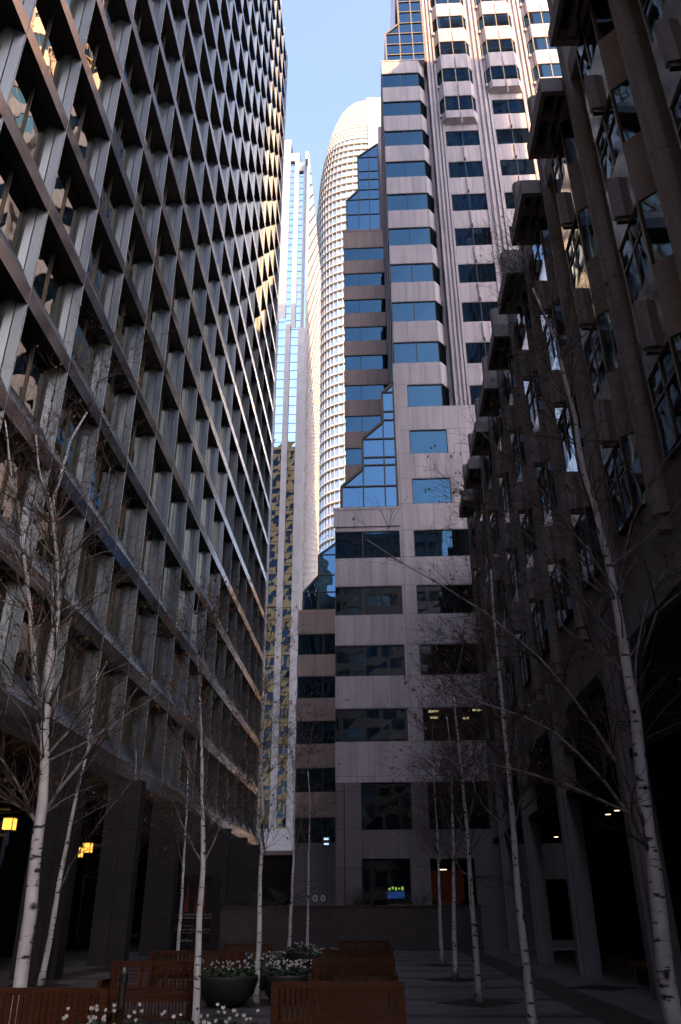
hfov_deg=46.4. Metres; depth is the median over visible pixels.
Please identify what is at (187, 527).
window
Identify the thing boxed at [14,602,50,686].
window
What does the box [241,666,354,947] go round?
birch tree
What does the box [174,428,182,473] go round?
window
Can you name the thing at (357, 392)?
window
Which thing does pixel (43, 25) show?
window
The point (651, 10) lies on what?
window
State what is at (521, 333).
window
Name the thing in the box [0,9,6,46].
window
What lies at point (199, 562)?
window
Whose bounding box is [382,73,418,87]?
window
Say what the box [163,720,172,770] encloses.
window
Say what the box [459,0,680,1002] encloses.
granite annex
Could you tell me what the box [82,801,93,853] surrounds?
hanging lantern
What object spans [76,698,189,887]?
birch tree
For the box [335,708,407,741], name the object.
window
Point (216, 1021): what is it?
flower bowl
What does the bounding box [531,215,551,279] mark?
window
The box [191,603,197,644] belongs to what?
window
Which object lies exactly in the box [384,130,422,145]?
window
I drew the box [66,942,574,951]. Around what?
ground
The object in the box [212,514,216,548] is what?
window
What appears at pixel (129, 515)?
window
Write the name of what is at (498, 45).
window
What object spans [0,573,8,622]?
window
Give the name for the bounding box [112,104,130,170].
window
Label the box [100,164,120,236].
window
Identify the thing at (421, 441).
window
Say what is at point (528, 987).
birch tree
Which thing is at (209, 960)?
teak bench
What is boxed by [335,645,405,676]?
window
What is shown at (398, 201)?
window
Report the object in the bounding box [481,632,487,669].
window
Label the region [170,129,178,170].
window
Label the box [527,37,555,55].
window
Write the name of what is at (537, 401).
window
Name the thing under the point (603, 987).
tree grate
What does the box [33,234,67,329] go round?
window
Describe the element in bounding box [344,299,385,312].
window
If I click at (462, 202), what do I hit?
window
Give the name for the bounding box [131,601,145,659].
window
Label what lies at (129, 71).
window
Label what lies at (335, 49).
sky
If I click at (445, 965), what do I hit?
tree grate
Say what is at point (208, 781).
window
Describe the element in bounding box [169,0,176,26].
window
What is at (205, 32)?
window
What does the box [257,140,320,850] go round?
white striped tower
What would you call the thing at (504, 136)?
window
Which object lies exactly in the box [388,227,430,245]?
window
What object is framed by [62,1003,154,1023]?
flower bowl
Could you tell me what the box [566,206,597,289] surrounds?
window
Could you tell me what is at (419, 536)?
window
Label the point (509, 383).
window
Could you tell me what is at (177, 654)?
window
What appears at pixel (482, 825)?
window
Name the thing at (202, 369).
window
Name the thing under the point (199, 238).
window
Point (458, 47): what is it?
window
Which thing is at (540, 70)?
window
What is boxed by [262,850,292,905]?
dark podium
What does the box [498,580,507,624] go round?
window
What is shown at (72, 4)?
window
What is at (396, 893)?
display screen
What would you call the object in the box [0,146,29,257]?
window
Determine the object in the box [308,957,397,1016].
teak bench
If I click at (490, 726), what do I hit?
window
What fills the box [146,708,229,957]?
birch tree
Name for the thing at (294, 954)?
flower bowl
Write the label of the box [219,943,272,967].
teak bench
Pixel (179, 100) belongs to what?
window
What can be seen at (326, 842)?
lit sign
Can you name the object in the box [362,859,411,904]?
window
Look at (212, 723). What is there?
window
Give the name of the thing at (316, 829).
window
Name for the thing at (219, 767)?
window
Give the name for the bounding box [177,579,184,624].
window
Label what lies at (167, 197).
window
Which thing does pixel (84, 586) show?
window
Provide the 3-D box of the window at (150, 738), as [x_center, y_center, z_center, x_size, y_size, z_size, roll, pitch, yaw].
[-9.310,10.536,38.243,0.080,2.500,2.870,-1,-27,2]
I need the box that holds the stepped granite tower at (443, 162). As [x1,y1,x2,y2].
[293,0,574,948]
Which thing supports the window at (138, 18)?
in the office building
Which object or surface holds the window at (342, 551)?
in the stepped granite tower at (443, 162)
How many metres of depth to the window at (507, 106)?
68.90 m
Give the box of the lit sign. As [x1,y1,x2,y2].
[322,836,335,847]
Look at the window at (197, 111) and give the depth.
53.82 m
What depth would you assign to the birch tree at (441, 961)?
29.05 m
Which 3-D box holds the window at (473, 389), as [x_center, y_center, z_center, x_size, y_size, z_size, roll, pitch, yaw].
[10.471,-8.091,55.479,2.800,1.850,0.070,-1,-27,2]
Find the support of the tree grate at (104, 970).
on the plaza paving
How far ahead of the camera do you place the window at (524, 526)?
28.34 m
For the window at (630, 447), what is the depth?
17.50 m
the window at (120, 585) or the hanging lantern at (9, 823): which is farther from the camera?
the window at (120, 585)
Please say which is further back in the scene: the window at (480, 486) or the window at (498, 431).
the window at (480, 486)
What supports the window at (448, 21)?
in the stepped granite tower at (443, 162)
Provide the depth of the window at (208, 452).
54.40 m
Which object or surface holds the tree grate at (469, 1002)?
on the plaza paving
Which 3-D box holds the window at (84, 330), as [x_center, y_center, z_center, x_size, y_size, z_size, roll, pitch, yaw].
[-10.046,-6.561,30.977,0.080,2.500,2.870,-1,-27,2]
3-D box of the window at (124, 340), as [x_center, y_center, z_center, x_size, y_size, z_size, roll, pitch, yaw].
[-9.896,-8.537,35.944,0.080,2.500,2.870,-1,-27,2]
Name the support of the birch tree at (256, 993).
on the tree grate at (263, 1002)
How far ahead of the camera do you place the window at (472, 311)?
58.95 m
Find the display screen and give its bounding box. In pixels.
[387,887,404,898]
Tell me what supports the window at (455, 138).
in the stepped granite tower at (443, 162)
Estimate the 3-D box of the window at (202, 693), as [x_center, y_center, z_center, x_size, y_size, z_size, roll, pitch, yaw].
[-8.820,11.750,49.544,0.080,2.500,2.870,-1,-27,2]
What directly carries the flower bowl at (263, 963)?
on the plaza paving
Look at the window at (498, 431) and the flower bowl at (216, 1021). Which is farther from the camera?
the window at (498, 431)
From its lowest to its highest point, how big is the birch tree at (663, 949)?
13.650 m
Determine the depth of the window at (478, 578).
42.27 m
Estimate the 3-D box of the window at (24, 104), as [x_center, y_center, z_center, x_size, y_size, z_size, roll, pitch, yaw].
[-10.405,-13.323,26.444,0.080,2.500,2.870,-1,-27,2]
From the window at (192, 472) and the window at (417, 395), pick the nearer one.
the window at (192, 472)
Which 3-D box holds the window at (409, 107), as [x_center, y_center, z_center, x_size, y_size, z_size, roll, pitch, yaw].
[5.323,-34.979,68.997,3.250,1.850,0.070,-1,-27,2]
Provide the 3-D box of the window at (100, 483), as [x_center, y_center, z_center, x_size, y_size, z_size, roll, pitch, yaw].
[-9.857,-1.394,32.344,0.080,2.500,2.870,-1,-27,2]
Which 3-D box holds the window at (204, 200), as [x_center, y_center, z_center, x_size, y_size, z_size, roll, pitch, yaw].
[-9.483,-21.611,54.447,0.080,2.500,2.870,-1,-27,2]
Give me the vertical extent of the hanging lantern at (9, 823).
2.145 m
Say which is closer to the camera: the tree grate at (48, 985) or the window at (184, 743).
the tree grate at (48, 985)
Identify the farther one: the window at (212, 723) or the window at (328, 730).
the window at (328, 730)
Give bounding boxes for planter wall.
[185,905,483,950]
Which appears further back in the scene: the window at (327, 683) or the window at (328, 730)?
the window at (327, 683)
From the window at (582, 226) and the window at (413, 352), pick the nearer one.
the window at (582, 226)
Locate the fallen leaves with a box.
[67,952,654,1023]
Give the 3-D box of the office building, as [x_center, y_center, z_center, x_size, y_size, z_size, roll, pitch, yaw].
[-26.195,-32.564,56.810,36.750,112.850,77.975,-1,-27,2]
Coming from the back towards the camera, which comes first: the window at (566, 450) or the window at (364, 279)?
the window at (364, 279)
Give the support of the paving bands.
on the plaza paving
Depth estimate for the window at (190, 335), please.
49.66 m
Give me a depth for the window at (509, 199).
63.84 m
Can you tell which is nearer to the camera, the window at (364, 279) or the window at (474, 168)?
the window at (474, 168)
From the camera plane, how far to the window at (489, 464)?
37.60 m
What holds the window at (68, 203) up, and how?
in the office building
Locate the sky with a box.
[281,0,389,228]
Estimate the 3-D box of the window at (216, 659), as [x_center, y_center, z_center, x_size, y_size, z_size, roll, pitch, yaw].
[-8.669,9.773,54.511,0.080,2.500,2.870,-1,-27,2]
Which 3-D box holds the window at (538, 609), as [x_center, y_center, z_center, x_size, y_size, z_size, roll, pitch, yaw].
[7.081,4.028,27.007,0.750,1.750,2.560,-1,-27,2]
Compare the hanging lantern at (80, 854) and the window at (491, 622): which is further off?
the window at (491, 622)
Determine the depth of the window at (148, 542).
39.19 m
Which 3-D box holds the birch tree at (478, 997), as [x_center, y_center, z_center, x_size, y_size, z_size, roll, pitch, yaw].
[2.708,6.065,18.185,4.695,8.857,4.211,-1,-27,2]
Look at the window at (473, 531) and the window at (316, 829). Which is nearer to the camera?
the window at (473, 531)
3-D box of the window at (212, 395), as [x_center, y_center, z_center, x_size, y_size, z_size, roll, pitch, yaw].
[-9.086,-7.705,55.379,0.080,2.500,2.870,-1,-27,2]
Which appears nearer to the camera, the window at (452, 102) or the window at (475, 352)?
the window at (475, 352)
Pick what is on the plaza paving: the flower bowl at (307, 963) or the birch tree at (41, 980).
the flower bowl at (307, 963)
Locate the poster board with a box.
[172,874,222,950]
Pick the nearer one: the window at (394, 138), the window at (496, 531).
the window at (496, 531)
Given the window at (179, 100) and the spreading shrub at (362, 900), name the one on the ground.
the spreading shrub at (362, 900)
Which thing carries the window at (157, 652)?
in the office building
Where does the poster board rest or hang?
on the plaza paving
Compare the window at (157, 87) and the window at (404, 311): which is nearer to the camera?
the window at (157, 87)
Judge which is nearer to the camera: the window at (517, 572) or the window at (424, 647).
the window at (517, 572)
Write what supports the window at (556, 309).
in the granite annex
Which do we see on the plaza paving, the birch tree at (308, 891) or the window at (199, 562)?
the birch tree at (308, 891)
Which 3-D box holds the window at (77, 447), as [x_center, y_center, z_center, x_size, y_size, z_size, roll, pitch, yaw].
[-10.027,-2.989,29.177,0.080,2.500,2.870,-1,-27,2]
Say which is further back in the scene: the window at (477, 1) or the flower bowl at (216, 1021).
the window at (477, 1)
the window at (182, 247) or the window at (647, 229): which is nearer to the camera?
the window at (647, 229)
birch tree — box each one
[0,301,209,1021]
[0,597,165,985]
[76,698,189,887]
[115,551,298,1023]
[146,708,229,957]
[168,585,354,1002]
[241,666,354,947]
[260,687,353,946]
[323,183,680,1023]
[328,443,645,1023]
[357,597,559,1002]
[371,633,541,979]
[385,700,502,964]
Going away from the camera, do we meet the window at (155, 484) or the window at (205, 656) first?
the window at (155, 484)
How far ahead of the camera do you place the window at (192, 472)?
49.31 m
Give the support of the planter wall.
on the ground
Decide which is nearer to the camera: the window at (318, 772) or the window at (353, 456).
the window at (318, 772)
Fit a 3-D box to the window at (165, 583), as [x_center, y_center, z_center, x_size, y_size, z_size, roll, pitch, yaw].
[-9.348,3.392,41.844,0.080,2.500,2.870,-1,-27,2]
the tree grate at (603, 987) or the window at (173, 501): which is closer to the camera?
the tree grate at (603, 987)
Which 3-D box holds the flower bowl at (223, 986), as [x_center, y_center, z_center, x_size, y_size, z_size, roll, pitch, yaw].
[-2.269,9.409,15.900,1.247,0.806,1.247,-1,-27,2]
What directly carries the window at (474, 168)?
in the stepped granite tower at (443, 162)
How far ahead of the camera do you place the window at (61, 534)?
27.44 m
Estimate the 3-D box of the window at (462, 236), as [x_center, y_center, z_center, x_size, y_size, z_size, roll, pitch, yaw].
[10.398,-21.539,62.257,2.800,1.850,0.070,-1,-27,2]
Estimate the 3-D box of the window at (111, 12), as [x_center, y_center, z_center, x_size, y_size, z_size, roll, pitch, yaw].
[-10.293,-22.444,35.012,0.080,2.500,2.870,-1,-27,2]
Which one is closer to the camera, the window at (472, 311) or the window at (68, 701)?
the window at (68, 701)
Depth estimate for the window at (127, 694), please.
35.55 m
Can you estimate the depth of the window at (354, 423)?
79.22 m
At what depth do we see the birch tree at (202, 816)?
14.02 m
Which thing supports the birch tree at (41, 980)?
on the tree grate at (48, 985)
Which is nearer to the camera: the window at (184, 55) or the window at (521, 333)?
the window at (521, 333)
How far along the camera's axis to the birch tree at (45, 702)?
12.10 m
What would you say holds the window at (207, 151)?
in the office building
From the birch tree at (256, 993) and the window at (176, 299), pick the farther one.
the window at (176, 299)
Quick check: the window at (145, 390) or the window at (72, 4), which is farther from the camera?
the window at (145, 390)
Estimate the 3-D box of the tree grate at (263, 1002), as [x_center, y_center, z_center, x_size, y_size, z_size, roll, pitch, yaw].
[-1.746,10.020,16.233,1.216,0.010,1.216,22,-34,-37]
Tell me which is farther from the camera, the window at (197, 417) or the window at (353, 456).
the window at (353, 456)
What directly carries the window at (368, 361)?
in the stepped granite tower at (443, 162)
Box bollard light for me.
[117,967,127,1023]
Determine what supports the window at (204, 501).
in the office building
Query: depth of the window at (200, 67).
55.73 m
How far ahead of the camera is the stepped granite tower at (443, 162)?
58.61 m
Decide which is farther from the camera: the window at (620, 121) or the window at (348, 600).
the window at (348, 600)
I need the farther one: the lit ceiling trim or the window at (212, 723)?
the window at (212, 723)
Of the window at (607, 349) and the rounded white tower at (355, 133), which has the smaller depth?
the window at (607, 349)
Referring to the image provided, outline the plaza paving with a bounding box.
[0,950,680,1023]
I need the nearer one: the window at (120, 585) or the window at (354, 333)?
the window at (120, 585)
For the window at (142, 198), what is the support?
in the office building
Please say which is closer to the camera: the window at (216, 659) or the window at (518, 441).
the window at (518, 441)
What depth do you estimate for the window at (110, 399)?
34.53 m
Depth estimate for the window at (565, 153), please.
22.16 m
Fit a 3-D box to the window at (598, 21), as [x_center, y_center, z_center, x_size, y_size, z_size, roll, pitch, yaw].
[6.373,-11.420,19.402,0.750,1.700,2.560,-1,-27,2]
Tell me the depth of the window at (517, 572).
31.46 m
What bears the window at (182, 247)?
in the office building
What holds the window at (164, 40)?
in the office building
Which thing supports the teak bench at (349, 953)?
on the plaza paving
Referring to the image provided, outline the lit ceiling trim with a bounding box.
[0,808,10,835]
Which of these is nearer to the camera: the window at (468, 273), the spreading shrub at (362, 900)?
the spreading shrub at (362, 900)
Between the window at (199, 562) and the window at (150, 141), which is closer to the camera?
the window at (150, 141)
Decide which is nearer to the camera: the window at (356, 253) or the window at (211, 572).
the window at (211, 572)
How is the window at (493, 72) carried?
in the stepped granite tower at (443, 162)
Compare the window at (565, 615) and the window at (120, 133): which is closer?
the window at (565, 615)
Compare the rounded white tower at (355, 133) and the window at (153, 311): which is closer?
the window at (153, 311)
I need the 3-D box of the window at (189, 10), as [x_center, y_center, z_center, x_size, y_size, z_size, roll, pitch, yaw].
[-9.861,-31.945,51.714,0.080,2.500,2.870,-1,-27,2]
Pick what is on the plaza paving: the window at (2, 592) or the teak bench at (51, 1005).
the teak bench at (51, 1005)
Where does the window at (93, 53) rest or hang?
in the office building
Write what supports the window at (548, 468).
in the granite annex
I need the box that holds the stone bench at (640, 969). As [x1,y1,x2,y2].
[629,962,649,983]
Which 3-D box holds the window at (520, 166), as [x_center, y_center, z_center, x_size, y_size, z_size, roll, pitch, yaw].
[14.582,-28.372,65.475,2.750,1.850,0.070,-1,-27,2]
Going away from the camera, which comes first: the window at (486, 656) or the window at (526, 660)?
the window at (526, 660)
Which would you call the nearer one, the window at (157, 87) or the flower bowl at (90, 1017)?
the flower bowl at (90, 1017)
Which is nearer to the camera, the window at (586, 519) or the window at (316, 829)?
the window at (586, 519)
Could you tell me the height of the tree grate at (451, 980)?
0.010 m
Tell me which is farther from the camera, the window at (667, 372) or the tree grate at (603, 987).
the tree grate at (603, 987)
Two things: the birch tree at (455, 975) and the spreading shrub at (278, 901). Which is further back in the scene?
the spreading shrub at (278, 901)
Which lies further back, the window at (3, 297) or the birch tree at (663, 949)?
the window at (3, 297)
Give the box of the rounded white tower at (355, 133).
[317,97,380,552]
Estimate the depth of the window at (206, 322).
54.84 m
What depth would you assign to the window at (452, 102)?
68.63 m
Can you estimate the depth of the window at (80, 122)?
31.65 m
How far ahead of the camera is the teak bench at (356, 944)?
23.70 m
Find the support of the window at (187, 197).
in the office building
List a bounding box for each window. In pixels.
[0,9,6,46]
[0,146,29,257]
[0,286,7,328]
[0,429,30,527]
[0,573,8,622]
[8,59,48,169]
[11,325,50,422]
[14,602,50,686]
[30,0,65,89]
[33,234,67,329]
[36,491,68,568]
[52,155,82,246]
[55,393,84,474]
[58,634,85,711]
[67,0,78,19]
[69,84,95,170]
[72,306,97,386]
[75,536,99,608]
[84,21,107,103]
[87,231,109,309]
[89,445,111,516]
[93,663,113,731]
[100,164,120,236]
[101,0,118,41]
[103,366,122,434]
[106,571,124,637]
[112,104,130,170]
[115,295,132,360]
[117,490,134,550]
[121,686,136,747]
[123,49,139,110]
[125,230,141,291]
[128,414,143,474]
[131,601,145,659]
[134,0,147,56]
[136,171,149,230]
[138,347,151,404]
[141,525,154,580]
[144,705,156,760]
[145,117,157,171]
[147,285,159,338]
[149,454,161,508]
[152,626,163,679]
[153,68,164,117]
[155,229,166,279]
[157,390,168,440]
[160,554,170,604]
[161,23,170,68]
[163,177,172,223]
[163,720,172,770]
[165,332,174,379]
[167,488,176,536]
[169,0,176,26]
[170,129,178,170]
[170,648,178,696]
[172,278,180,322]
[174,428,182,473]
[176,84,184,123]
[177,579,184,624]
[178,228,186,267]
[179,736,187,781]
[180,371,188,414]
[182,43,189,80]
[183,517,190,561]
[184,180,191,217]
[185,667,192,709]
[186,319,193,357]
[187,6,194,40]
[188,459,195,501]
[189,137,196,170]
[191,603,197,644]
[192,271,198,307]
[194,405,200,444]
[194,748,199,786]
[195,98,200,128]
[196,545,202,583]
[197,225,202,257]
[199,57,204,86]
[199,355,204,391]
[201,183,206,214]
[201,488,206,527]
[201,686,204,715]
[203,308,208,340]
[203,625,208,659]
[204,23,208,50]
[205,439,210,472]
[206,144,210,171]
[206,759,210,798]
[208,264,212,293]
[208,567,212,601]
[209,0,272,815]
[210,391,214,420]
[210,698,214,734]
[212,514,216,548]
[214,641,218,675]
[217,767,220,804]
[218,587,221,615]
[221,710,223,743]
[295,768,334,791]
[295,817,335,842]
[296,721,334,743]
[297,676,334,697]
[298,634,334,654]
[335,531,400,558]
[335,586,402,615]
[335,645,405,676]
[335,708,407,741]
[344,247,383,260]
[344,273,384,286]
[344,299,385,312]
[344,326,386,340]
[345,355,387,369]
[345,384,387,399]
[345,416,380,431]
[346,448,361,464]
[361,783,412,829]
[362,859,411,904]
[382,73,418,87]
[383,101,420,115]
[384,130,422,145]
[385,161,425,176]
[387,193,427,211]
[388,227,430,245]
[390,263,433,282]
[391,301,436,321]
[393,342,439,362]
[407,384,442,406]
[409,430,447,453]
[412,478,451,503]
[413,529,469,556]
[416,585,474,613]
[419,644,479,674]
[427,782,489,828]
[432,15,466,32]
[434,41,469,57]
[437,67,472,85]
[440,95,476,113]
[445,130,479,145]
[448,161,483,177]
[451,193,487,210]
[454,227,491,245]
[458,263,496,282]
[461,302,497,321]
[465,342,489,362]
[469,385,481,404]
[471,510,476,544]
[474,0,507,5]
[476,571,481,604]
[477,13,511,31]
[477,480,483,519]
[480,39,516,56]
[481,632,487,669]
[483,541,489,582]
[484,65,520,85]
[484,445,492,487]
[487,698,494,739]
[489,611,494,648]
[491,99,525,113]
[491,509,499,551]
[493,403,503,450]
[495,128,528,144]
[495,682,501,723]
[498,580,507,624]
[500,159,535,175]
[500,472,511,518]
[503,353,515,404]
[504,192,514,208]
[505,658,516,708]
[508,548,520,599]
[512,426,525,480]
[516,292,531,347]
[517,632,531,687]
[521,508,536,565]
[522,11,549,27]
[526,370,543,430]
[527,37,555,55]
[531,63,561,81]
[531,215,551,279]
[532,599,549,662]
[537,458,556,523]
[544,299,566,369]
[550,117,577,193]
[550,558,573,631]
[557,395,583,471]
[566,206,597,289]
[573,506,602,590]
[575,0,614,93]
[584,310,620,400]
[595,80,640,192]
[604,432,646,536]
[619,191,672,309]
[638,0,665,47]
[647,333,680,460]
[670,86,680,148]
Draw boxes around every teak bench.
[0,987,120,1023]
[97,961,193,1023]
[146,950,248,991]
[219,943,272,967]
[270,981,405,1023]
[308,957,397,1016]
[323,949,392,981]
[338,941,389,968]
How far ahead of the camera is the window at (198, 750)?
48.74 m
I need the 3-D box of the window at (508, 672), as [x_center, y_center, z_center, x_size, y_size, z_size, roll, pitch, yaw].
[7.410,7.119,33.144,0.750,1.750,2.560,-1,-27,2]
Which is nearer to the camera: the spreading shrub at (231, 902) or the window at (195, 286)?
the spreading shrub at (231, 902)
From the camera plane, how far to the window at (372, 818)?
43.66 m
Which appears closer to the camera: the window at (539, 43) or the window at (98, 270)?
the window at (98, 270)
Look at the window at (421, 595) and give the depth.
48.64 m
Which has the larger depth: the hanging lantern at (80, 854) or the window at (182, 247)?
the window at (182, 247)
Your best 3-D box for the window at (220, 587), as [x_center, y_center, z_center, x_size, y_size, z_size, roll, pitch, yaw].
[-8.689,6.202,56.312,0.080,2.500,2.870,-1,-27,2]
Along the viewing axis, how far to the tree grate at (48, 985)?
20.38 m
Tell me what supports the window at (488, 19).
in the stepped granite tower at (443, 162)
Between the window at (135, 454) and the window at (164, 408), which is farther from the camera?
the window at (164, 408)
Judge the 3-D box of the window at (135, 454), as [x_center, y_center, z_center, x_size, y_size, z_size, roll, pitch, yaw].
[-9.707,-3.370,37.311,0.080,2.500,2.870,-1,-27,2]
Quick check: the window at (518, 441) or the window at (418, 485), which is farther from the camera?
the window at (418, 485)
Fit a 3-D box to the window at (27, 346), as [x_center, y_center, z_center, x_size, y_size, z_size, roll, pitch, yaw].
[-10.197,-4.584,26.010,0.080,2.500,2.870,-1,-27,2]
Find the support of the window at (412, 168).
in the stepped granite tower at (443, 162)
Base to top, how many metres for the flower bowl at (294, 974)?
0.804 m
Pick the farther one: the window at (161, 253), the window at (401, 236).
the window at (401, 236)
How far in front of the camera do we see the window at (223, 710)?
56.95 m
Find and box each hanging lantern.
[0,765,19,831]
[78,846,83,857]
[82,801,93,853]
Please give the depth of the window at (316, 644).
69.18 m
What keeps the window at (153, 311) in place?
in the office building
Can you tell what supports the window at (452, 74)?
in the stepped granite tower at (443, 162)
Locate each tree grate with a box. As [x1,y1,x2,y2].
[9,983,73,987]
[92,968,136,971]
[241,999,270,1006]
[420,964,461,966]
[424,977,484,981]
[437,998,521,1006]
[568,985,637,990]
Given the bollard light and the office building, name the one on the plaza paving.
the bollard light
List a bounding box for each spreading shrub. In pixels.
[221,879,253,905]
[252,883,318,905]
[330,886,391,904]
[382,890,450,904]
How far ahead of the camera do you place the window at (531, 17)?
73.40 m
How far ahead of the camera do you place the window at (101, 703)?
32.40 m
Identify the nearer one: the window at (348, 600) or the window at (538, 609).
the window at (538, 609)
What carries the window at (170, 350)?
in the office building
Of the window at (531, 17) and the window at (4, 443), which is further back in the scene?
the window at (531, 17)
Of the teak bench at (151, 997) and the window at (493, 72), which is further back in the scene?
the window at (493, 72)
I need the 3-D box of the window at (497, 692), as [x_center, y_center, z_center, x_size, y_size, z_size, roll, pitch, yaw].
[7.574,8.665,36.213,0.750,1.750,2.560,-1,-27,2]
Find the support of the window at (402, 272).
in the stepped granite tower at (443, 162)
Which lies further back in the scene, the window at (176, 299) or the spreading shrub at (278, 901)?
the window at (176, 299)
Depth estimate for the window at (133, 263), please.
38.14 m
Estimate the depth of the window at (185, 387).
47.90 m
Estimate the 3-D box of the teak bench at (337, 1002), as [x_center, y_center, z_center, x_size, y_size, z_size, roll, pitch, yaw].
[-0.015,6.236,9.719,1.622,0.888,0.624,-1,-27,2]
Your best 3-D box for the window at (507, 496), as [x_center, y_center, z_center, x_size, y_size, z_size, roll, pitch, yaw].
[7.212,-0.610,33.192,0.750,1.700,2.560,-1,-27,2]
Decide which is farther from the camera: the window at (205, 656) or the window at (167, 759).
the window at (205, 656)
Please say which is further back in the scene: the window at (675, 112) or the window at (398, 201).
the window at (398, 201)
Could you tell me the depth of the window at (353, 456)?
77.51 m
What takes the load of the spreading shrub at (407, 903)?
on the ground
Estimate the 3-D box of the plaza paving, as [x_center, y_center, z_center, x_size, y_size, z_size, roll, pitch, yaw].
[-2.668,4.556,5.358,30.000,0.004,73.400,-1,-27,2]
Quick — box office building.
[0,0,287,979]
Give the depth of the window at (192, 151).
51.99 m
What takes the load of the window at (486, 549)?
in the granite annex
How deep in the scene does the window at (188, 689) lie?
47.10 m
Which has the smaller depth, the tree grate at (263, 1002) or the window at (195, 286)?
the tree grate at (263, 1002)
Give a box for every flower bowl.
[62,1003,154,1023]
[161,1003,265,1023]
[200,959,257,1006]
[240,951,288,989]
[262,958,311,1005]
[282,942,319,969]
[302,947,338,981]
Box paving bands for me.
[0,951,658,1023]

